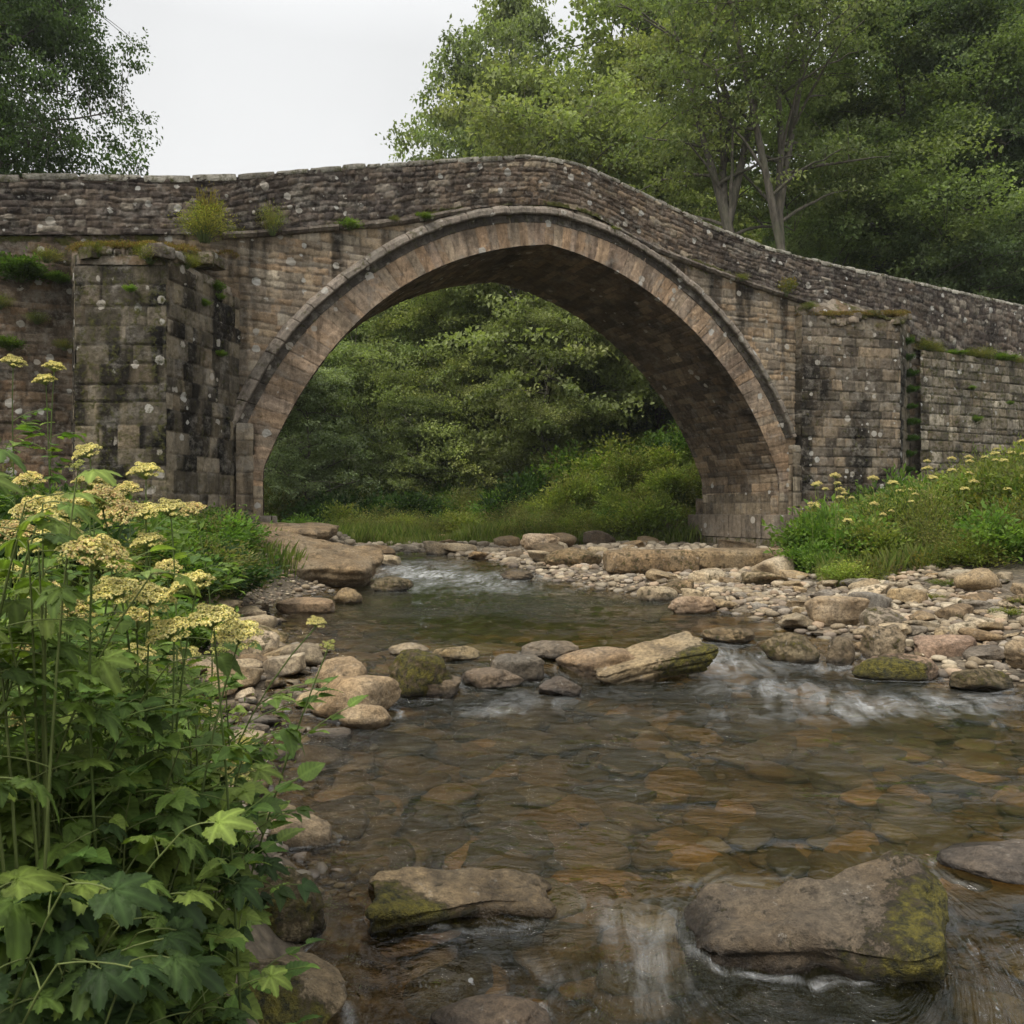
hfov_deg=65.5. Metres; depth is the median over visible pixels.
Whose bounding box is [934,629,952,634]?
river stone
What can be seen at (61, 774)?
broadleaf herb
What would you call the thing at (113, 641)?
broadleaf herb
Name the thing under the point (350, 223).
wall plant
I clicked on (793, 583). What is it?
river stone
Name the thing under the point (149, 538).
umbel flower
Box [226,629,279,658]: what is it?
river stone
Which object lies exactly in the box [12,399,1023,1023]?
ground
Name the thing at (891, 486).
bank shrub
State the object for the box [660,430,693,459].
bank shrub
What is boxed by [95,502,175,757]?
umbel flower
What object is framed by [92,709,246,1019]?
broadleaf herb
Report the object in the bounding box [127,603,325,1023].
umbel flower
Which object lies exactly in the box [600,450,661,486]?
bank shrub
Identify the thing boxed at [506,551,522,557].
river stone
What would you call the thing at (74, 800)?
broadleaf herb
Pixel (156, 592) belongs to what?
umbel flower
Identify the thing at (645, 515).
bank shrub
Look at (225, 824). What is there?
broadleaf herb
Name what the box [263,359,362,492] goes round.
broadleaf tree
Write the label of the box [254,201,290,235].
wall plant
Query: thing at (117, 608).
broadleaf herb
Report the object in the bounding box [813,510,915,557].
bank shrub
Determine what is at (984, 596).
river stone
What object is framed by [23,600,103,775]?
umbel flower
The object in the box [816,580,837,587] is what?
river stone
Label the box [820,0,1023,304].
broadleaf tree
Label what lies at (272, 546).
grass
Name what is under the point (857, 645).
river stone
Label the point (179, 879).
broadleaf herb
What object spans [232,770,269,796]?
river rock
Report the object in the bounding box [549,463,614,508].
bank shrub
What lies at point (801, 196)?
broadleaf tree
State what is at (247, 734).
river stone
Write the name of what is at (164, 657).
broadleaf herb
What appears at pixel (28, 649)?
umbel flower
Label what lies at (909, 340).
wall plant
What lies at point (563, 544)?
river stone
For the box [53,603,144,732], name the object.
broadleaf herb
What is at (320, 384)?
broadleaf tree
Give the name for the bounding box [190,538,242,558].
bank shrub
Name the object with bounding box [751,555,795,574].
river stone
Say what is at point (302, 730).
river stone
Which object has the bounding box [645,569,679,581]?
river stone
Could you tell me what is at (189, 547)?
bank shrub
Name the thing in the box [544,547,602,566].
river rock
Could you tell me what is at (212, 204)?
wall plant
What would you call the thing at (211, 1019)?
broadleaf herb
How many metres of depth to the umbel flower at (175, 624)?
1.65 m
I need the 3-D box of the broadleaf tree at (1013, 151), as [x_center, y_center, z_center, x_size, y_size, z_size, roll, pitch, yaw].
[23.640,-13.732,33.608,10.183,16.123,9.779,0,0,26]
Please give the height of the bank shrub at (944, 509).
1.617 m
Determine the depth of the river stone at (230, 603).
9.76 m
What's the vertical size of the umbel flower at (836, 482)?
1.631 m
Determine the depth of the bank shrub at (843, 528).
14.02 m
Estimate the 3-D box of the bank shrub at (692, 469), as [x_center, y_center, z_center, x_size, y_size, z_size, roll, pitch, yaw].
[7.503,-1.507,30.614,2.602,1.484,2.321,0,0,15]
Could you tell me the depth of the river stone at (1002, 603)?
9.56 m
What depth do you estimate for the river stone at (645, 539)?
26.17 m
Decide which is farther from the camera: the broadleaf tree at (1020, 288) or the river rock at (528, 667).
the broadleaf tree at (1020, 288)
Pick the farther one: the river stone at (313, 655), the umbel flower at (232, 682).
the river stone at (313, 655)
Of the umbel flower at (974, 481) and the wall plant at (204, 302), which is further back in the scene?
the wall plant at (204, 302)
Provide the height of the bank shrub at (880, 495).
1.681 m
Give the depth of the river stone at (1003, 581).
11.19 m
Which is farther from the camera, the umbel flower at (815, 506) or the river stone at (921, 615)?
the umbel flower at (815, 506)
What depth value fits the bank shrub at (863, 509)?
15.22 m
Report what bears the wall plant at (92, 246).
attached to the stone bridge
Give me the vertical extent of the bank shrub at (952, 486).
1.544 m
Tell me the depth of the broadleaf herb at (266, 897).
2.13 m
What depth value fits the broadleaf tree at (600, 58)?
47.53 m
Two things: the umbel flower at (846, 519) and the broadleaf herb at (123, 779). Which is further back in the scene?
the umbel flower at (846, 519)
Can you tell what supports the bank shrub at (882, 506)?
on the ground at (266, 943)
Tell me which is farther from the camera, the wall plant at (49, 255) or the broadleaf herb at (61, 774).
the wall plant at (49, 255)
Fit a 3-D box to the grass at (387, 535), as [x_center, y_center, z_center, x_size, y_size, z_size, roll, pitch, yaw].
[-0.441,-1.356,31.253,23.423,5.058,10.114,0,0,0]
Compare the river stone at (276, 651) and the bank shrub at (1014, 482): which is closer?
the river stone at (276, 651)
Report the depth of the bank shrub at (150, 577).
8.92 m
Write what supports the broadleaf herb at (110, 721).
on the ground at (266, 943)
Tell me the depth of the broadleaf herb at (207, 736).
1.92 m
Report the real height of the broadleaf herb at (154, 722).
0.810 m
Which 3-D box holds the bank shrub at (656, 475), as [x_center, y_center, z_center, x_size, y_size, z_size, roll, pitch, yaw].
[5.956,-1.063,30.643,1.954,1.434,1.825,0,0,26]
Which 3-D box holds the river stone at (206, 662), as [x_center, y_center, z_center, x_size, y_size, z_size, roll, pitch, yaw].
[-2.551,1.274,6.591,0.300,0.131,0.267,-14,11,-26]
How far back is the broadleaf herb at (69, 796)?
1.74 m
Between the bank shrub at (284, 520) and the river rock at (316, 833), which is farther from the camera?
the bank shrub at (284, 520)
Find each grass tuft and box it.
[922,578,953,586]
[926,593,942,598]
[988,605,1023,616]
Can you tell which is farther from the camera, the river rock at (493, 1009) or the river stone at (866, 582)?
the river stone at (866, 582)
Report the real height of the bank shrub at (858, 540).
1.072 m
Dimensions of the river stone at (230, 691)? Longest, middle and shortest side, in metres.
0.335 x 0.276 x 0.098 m
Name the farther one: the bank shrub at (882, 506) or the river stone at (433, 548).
the river stone at (433, 548)
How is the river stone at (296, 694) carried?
on the ground at (266, 943)
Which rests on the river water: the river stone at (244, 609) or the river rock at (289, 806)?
the river rock at (289, 806)
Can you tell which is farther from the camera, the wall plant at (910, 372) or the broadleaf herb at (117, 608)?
the wall plant at (910, 372)
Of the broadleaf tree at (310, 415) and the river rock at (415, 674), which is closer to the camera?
the river rock at (415, 674)
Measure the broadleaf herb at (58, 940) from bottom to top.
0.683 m
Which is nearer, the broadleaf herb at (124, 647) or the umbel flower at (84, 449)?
the broadleaf herb at (124, 647)
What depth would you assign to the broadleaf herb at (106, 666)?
1.43 m
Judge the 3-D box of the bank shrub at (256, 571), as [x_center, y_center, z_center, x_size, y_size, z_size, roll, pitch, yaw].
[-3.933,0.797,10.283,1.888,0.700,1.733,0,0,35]
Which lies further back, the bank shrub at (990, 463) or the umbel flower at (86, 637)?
the bank shrub at (990, 463)
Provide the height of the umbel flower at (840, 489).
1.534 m
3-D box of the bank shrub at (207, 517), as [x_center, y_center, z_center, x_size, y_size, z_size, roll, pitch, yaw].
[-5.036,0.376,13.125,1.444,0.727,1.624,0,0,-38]
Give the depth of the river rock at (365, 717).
5.56 m
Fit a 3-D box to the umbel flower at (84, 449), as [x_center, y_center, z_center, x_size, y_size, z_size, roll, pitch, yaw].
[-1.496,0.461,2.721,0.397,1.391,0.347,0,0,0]
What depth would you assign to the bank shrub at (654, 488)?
29.59 m
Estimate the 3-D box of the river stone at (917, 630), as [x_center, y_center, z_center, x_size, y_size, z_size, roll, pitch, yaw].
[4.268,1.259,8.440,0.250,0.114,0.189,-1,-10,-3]
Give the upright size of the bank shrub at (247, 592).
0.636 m
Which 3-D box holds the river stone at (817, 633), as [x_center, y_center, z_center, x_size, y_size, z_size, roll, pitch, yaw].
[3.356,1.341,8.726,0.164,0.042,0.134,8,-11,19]
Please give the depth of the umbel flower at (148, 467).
2.34 m
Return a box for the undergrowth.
[263,419,1023,587]
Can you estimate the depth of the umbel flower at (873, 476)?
14.24 m
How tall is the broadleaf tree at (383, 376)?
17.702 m
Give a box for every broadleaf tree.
[0,0,162,176]
[0,3,78,173]
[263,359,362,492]
[263,364,384,511]
[268,302,462,491]
[282,303,414,456]
[334,293,432,443]
[337,285,579,499]
[347,391,499,501]
[375,0,589,480]
[386,88,564,487]
[413,40,671,467]
[441,295,623,492]
[506,163,673,467]
[515,0,785,435]
[561,9,775,432]
[566,386,637,458]
[590,0,868,251]
[618,192,703,437]
[661,0,924,250]
[734,179,817,253]
[738,0,1023,279]
[744,75,906,276]
[769,203,862,266]
[804,61,918,252]
[809,92,1023,289]
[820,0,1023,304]
[895,37,1023,100]
[959,74,1023,297]
[991,178,1023,303]
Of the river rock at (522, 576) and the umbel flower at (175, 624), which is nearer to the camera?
the umbel flower at (175, 624)
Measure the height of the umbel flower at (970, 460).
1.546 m
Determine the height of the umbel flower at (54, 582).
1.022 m
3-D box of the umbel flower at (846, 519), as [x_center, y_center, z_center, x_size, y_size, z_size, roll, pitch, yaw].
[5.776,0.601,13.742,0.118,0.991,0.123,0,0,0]
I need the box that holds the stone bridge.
[0,154,1023,546]
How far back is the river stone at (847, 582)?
12.02 m
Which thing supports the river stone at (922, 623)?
on the ground at (266, 943)
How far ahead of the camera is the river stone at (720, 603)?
10.96 m
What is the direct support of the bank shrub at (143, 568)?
on the ground at (266, 943)
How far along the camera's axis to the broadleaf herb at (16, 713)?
1.81 m
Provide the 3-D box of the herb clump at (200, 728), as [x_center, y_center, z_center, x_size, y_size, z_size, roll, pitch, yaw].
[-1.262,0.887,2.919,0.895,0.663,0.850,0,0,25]
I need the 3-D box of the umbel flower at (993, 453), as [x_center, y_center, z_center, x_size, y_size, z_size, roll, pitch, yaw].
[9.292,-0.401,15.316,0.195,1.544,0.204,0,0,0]
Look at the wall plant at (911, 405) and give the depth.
25.54 m
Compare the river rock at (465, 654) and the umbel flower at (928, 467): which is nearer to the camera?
the river rock at (465, 654)
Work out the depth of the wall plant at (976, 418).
26.77 m
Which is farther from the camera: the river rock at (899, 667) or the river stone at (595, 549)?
the river stone at (595, 549)
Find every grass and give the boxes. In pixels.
[0,494,308,646]
[266,456,701,545]
[805,517,1023,580]
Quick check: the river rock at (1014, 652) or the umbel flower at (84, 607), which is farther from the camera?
the river rock at (1014, 652)
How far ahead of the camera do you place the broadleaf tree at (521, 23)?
43.97 m
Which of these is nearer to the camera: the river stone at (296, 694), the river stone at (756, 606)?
the river stone at (296, 694)
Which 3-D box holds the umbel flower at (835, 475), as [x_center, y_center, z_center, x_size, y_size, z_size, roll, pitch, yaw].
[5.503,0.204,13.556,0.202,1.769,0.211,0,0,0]
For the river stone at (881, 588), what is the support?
on the ground at (266, 943)
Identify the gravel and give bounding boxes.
[76,553,391,899]
[277,522,769,568]
[489,545,1023,713]
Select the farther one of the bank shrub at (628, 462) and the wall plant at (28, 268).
the bank shrub at (628, 462)
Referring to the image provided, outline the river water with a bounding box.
[210,551,1023,1023]
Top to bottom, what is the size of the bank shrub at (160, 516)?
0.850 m
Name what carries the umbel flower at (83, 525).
on the ground at (266, 943)
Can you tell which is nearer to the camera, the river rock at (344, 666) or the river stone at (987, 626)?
the river rock at (344, 666)
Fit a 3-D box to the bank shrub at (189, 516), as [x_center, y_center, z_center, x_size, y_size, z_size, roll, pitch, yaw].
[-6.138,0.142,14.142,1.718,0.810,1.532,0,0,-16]
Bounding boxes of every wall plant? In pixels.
[0,246,53,283]
[0,293,17,309]
[0,334,28,350]
[21,308,53,323]
[29,243,68,263]
[42,269,71,283]
[51,338,72,350]
[82,238,105,256]
[121,283,137,292]
[130,239,165,264]
[169,197,243,243]
[181,252,205,268]
[191,181,226,234]
[201,298,213,306]
[212,279,228,291]
[215,293,226,299]
[216,350,226,357]
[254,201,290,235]
[336,216,363,230]
[387,214,401,221]
[414,211,434,220]
[733,273,748,280]
[777,276,798,296]
[799,301,818,309]
[900,352,915,361]
[905,465,915,472]
[906,337,914,344]
[906,368,919,377]
[906,384,920,393]
[906,403,918,409]
[906,416,921,425]
[906,434,920,441]
[906,449,916,457]
[913,336,947,352]
[932,345,945,351]
[946,348,969,354]
[967,346,991,357]
[971,345,1000,358]
[971,414,983,421]
[993,351,1019,360]
[1010,353,1022,362]
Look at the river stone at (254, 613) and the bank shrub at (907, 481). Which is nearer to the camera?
the river stone at (254, 613)
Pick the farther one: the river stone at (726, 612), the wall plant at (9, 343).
the wall plant at (9, 343)
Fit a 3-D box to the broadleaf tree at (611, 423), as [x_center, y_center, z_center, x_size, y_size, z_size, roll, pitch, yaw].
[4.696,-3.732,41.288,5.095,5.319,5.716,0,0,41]
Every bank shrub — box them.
[0,438,40,499]
[0,491,144,584]
[8,483,42,513]
[10,476,112,507]
[25,477,126,512]
[26,467,163,583]
[63,497,204,581]
[88,550,209,603]
[97,497,169,532]
[97,534,167,603]
[113,522,191,579]
[113,533,248,603]
[124,546,252,605]
[135,500,193,530]
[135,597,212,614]
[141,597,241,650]
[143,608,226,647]
[152,498,207,519]
[160,521,230,552]
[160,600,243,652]
[167,509,277,554]
[173,502,236,523]
[175,514,255,535]
[176,551,247,603]
[179,497,273,550]
[179,504,277,543]
[179,528,257,558]
[190,525,276,592]
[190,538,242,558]
[192,553,248,600]
[200,551,289,598]
[232,557,298,599]
[264,513,296,522]
[277,512,322,522]
[286,511,328,522]
[532,472,595,514]
[536,482,598,503]
[548,479,605,509]
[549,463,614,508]
[558,496,596,514]
[559,504,610,535]
[560,513,599,536]
[589,482,640,515]
[592,499,629,528]
[594,505,637,536]
[596,450,648,476]
[597,466,634,493]
[599,484,684,538]
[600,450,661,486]
[602,446,661,486]
[607,482,683,520]
[616,487,669,528]
[626,455,680,480]
[631,439,691,470]
[633,458,697,492]
[633,476,682,496]
[635,466,657,482]
[639,466,690,493]
[643,468,701,506]
[656,506,687,524]
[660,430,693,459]
[682,457,699,479]
[682,471,702,498]
[761,494,868,554]
[768,535,850,572]
[781,495,854,544]
[787,517,855,556]
[791,502,861,528]
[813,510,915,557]
[817,490,859,513]
[819,512,885,555]
[827,487,917,532]
[830,493,887,522]
[830,510,925,559]
[834,494,900,525]
[842,520,894,558]
[845,462,932,508]
[849,484,940,534]
[852,479,969,531]
[862,483,900,504]
[864,473,979,535]
[866,475,958,517]
[875,471,918,497]
[884,504,968,551]
[887,473,979,520]
[916,463,958,488]
[921,472,970,502]
[926,475,966,499]
[929,463,960,481]
[932,505,972,536]
[933,451,1023,509]
[941,436,1011,480]
[943,441,1023,481]
[955,491,990,516]
[967,451,1023,510]
[974,463,1023,510]
[981,433,1023,468]
[986,443,1022,471]
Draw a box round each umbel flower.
[0,354,57,613]
[0,495,102,741]
[0,519,97,742]
[0,538,73,683]
[0,563,47,692]
[0,575,169,834]
[1,360,86,581]
[1,491,119,828]
[1,581,108,722]
[5,373,96,629]
[7,712,25,726]
[10,557,64,718]
[11,500,174,785]
[12,471,115,739]
[13,516,132,780]
[16,459,106,699]
[16,644,81,748]
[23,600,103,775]
[37,442,144,687]
[38,616,107,796]
[46,607,228,870]
[54,533,208,956]
[63,580,213,935]
[70,476,166,691]
[81,483,219,884]
[83,642,185,778]
[88,481,180,729]
[92,461,196,745]
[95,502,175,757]
[97,555,202,773]
[101,532,194,756]
[108,569,245,1023]
[109,616,258,1008]
[124,497,238,789]
[124,617,263,1023]
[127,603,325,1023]
[128,646,218,742]
[132,558,209,733]
[171,615,334,953]
[172,501,261,784]
[194,707,238,766]
[199,641,259,844]
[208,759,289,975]
[215,639,368,1002]
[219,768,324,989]
[236,736,283,818]
[808,501,813,535]
[809,503,818,516]
[810,482,819,497]
[829,472,840,551]
[833,481,840,551]
[835,487,845,530]
[844,518,849,549]
[867,475,878,518]
[869,501,879,515]
[887,480,898,527]
[923,459,931,503]
[924,465,932,523]
[930,476,938,528]
[946,468,956,528]
[947,456,955,482]
[960,486,969,524]
[965,459,973,479]
[969,479,979,491]
[989,451,1000,455]
[999,458,1008,469]
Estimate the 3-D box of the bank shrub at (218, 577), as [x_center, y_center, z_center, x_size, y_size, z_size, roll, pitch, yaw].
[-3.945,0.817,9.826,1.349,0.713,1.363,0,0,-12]
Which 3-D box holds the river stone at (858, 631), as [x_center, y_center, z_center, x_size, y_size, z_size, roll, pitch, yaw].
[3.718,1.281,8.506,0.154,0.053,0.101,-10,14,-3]
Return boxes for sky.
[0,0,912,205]
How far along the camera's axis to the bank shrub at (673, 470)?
30.04 m
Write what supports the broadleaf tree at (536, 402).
on the ground at (266, 943)
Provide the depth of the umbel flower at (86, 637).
2.05 m
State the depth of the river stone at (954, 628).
8.31 m
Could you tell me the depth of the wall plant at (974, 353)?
26.98 m
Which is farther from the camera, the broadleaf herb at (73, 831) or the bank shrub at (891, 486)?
the bank shrub at (891, 486)
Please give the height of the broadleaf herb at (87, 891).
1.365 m
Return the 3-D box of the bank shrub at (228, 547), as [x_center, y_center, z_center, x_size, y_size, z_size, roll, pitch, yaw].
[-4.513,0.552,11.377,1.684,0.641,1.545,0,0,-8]
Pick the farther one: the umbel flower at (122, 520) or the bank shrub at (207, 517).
the bank shrub at (207, 517)
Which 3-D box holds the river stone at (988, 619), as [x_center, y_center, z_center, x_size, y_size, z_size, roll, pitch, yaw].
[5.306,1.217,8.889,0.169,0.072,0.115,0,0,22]
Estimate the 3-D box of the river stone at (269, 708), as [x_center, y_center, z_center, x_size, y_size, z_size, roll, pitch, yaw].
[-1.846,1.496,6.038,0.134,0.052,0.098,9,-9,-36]
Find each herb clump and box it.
[27,570,190,671]
[120,671,295,798]
[122,657,237,750]
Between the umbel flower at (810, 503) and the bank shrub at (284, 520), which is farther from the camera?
the bank shrub at (284, 520)
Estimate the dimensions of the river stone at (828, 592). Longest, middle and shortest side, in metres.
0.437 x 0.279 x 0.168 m
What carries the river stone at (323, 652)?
on the river water
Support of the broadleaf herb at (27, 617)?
on the ground at (266, 943)
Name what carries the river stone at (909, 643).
on the gravel at (561, 573)
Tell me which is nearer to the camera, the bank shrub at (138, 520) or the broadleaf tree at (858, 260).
the bank shrub at (138, 520)
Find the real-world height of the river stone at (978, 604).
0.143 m
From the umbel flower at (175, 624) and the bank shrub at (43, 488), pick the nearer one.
the umbel flower at (175, 624)
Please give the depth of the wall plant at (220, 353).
16.84 m
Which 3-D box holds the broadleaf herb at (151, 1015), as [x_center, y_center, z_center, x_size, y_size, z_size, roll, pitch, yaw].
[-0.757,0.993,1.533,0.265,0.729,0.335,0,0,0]
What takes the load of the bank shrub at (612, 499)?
on the ground at (266, 943)
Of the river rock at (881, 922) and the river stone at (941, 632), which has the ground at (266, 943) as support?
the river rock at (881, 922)
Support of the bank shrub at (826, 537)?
on the ground at (266, 943)
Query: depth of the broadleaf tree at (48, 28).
27.02 m
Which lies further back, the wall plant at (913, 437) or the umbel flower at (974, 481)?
the wall plant at (913, 437)
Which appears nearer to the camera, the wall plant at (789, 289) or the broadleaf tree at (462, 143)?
the wall plant at (789, 289)
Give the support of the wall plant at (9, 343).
attached to the stone bridge
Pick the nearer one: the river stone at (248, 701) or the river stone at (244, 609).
the river stone at (248, 701)
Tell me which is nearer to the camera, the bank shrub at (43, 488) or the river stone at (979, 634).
the river stone at (979, 634)
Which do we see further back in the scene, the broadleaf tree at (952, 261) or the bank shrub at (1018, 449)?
the broadleaf tree at (952, 261)
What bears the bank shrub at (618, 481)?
on the ground at (266, 943)
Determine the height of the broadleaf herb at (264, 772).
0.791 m
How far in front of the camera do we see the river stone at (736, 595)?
11.61 m
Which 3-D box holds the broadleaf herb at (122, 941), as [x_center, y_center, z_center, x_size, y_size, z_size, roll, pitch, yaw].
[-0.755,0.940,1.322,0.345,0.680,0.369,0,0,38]
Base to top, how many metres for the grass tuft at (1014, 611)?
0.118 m
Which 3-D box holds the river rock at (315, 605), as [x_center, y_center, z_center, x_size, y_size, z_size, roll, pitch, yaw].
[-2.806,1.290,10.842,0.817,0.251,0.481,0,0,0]
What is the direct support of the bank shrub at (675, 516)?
on the ground at (266, 943)
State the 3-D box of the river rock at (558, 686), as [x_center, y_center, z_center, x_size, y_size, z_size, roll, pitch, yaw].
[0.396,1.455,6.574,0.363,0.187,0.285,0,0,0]
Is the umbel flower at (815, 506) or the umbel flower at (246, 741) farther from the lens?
the umbel flower at (815, 506)
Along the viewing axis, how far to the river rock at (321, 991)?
2.41 m
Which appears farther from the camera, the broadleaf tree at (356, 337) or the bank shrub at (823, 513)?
the broadleaf tree at (356, 337)
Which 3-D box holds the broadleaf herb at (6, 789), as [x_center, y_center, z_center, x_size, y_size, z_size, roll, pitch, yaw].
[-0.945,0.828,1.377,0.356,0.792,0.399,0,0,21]
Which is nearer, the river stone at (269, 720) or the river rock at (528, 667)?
the river stone at (269, 720)
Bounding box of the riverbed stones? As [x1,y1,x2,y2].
[283,606,1023,1023]
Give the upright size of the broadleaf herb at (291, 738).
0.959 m
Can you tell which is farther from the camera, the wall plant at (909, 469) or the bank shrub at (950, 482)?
the wall plant at (909, 469)
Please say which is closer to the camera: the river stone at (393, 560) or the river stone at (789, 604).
the river stone at (789, 604)
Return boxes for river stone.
[188,657,214,673]
[192,594,219,608]
[199,681,237,699]
[206,664,263,688]
[211,702,235,712]
[215,599,242,607]
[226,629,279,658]
[226,728,264,745]
[230,723,269,731]
[234,687,256,699]
[236,658,262,667]
[238,606,261,613]
[238,697,256,703]
[239,614,277,627]
[239,654,267,663]
[240,611,266,616]
[242,714,281,725]
[244,704,257,712]
[256,603,268,609]
[261,705,275,712]
[262,652,305,676]
[263,644,292,655]
[264,680,285,688]
[267,749,295,763]
[273,689,286,694]
[279,643,324,666]
[283,722,298,726]
[286,679,300,684]
[291,683,307,690]
[292,691,303,698]
[293,690,317,707]
[294,726,306,734]
[299,670,310,674]
[299,708,311,713]
[305,727,351,749]
[318,628,337,634]
[320,649,330,653]
[365,661,383,668]
[370,545,395,554]
[382,554,400,570]
[422,541,449,556]
[438,539,457,542]
[443,543,476,552]
[467,551,489,560]
[493,535,519,547]
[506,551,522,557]
[527,550,548,561]
[531,543,563,552]
[552,532,576,547]
[558,541,567,547]
[583,530,615,544]
[587,546,607,552]
[620,540,644,547]
[637,536,659,543]
[637,586,677,605]
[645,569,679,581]
[662,579,693,593]
[680,588,702,596]
[688,568,725,583]
[703,586,725,595]
[713,599,739,608]
[714,582,726,586]
[717,539,756,547]
[719,577,741,582]
[720,611,735,616]
[731,588,741,592]
[732,592,746,598]
[740,618,761,621]
[741,571,787,584]
[750,603,767,610]
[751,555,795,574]
[755,608,771,613]
[770,606,788,610]
[778,612,813,630]
[779,570,808,579]
[781,580,802,586]
[786,600,805,607]
[792,586,806,592]
[792,607,805,613]
[809,589,840,597]
[811,632,823,635]
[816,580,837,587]
[829,630,841,635]
[839,578,867,586]
[847,583,891,595]
[848,578,879,589]
[848,591,891,607]
[853,628,864,634]
[853,642,860,651]
[859,606,906,625]
[878,622,911,634]
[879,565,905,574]
[887,588,928,603]
[902,620,939,627]
[905,640,914,647]
[907,625,927,634]
[908,610,937,620]
[914,651,924,656]
[924,573,937,577]
[931,592,951,598]
[934,603,973,619]
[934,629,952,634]
[938,571,947,577]
[942,569,971,580]
[947,621,976,634]
[953,568,1001,590]
[957,627,1006,640]
[958,599,994,609]
[959,592,994,600]
[962,645,1004,659]
[964,617,987,622]
[973,609,988,614]
[975,590,991,592]
[978,622,1003,630]
[981,617,994,621]
[989,610,1007,614]
[991,614,1007,621]
[994,588,1008,592]
[996,572,1012,579]
[998,600,1015,607]
[999,578,1010,583]
[1003,594,1023,604]
[1004,632,1021,636]
[1010,583,1023,594]
[1019,616,1023,625]
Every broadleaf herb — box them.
[0,449,84,850]
[0,468,122,980]
[0,472,67,979]
[0,492,111,755]
[0,501,109,974]
[0,504,101,865]
[0,550,144,980]
[0,555,120,808]
[0,572,201,889]
[0,583,36,626]
[0,668,57,844]
[0,712,102,837]
[0,782,128,929]
[0,808,257,1014]
[0,812,41,981]
[0,822,131,1016]
[0,862,213,1023]
[0,871,171,1023]
[0,879,201,973]
[0,927,168,1023]
[1,741,106,853]
[2,711,155,841]
[2,773,164,876]
[4,698,117,826]
[7,669,158,800]
[7,869,110,978]
[8,716,102,811]
[9,697,33,722]
[18,704,109,826]
[19,714,171,868]
[22,650,172,856]
[24,615,68,663]
[24,786,208,952]
[40,652,241,836]
[40,889,225,1021]
[41,931,227,1023]
[52,856,176,1023]
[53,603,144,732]
[54,575,137,696]
[55,644,131,815]
[57,570,198,719]
[72,635,164,730]
[80,808,264,1023]
[81,565,186,686]
[85,591,144,690]
[91,637,192,758]
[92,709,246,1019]
[97,655,179,736]
[98,631,249,804]
[100,757,282,923]
[101,712,180,734]
[102,728,217,769]
[105,784,227,1007]
[106,727,304,1023]
[106,878,173,952]
[108,674,223,892]
[132,856,292,1023]
[148,731,267,893]
[148,747,272,901]
[157,637,279,1013]
[157,664,189,713]
[162,806,320,1023]
[166,1004,257,1023]
[170,1012,249,1023]
[197,874,296,1012]
[200,830,230,900]
[219,833,282,972]
[232,823,262,860]
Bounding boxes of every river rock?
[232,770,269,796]
[234,625,288,643]
[245,952,346,1023]
[246,803,297,813]
[250,522,339,539]
[257,530,383,591]
[257,865,325,944]
[266,813,336,852]
[276,597,334,616]
[310,675,401,723]
[315,656,366,687]
[333,587,361,603]
[339,704,391,731]
[365,867,556,943]
[371,576,413,591]
[388,642,428,656]
[389,649,452,707]
[426,675,461,699]
[429,994,551,1023]
[431,646,479,663]
[460,667,523,692]
[490,653,544,686]
[500,570,533,581]
[520,533,559,549]
[520,640,579,661]
[538,676,581,699]
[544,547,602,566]
[556,646,634,686]
[594,631,718,692]
[603,549,699,574]
[668,596,716,615]
[675,850,949,1023]
[691,548,788,569]
[700,627,754,646]
[760,632,819,671]
[804,596,869,625]
[825,636,854,671]
[851,653,938,684]
[860,624,905,658]
[913,634,976,657]
[936,839,1023,884]
[949,668,1013,692]
[1004,638,1023,669]
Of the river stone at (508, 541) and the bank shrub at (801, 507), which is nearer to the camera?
the bank shrub at (801, 507)
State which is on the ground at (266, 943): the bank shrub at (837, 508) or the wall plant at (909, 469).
the bank shrub at (837, 508)
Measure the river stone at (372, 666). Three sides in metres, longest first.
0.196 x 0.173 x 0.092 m
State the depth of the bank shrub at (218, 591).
9.57 m
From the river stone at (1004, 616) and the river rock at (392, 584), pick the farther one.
the river rock at (392, 584)
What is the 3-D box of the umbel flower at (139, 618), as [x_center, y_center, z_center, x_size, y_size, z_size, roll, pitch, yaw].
[-0.819,0.740,1.755,0.303,1.065,0.280,0,0,19]
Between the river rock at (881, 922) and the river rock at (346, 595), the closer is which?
the river rock at (881, 922)
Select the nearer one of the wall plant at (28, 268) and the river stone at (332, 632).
the river stone at (332, 632)
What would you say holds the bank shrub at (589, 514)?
on the ground at (266, 943)
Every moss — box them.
[64,238,238,257]
[794,309,910,316]
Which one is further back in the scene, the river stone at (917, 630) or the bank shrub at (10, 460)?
the bank shrub at (10, 460)
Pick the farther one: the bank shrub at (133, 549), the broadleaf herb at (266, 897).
the bank shrub at (133, 549)
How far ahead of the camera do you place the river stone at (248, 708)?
5.97 m
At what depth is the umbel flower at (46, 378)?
3.10 m
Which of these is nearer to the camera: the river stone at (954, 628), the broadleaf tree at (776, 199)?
the river stone at (954, 628)
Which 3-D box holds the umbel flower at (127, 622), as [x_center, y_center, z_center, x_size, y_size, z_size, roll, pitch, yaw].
[-0.807,0.617,1.741,0.322,1.355,0.441,0,0,-24]

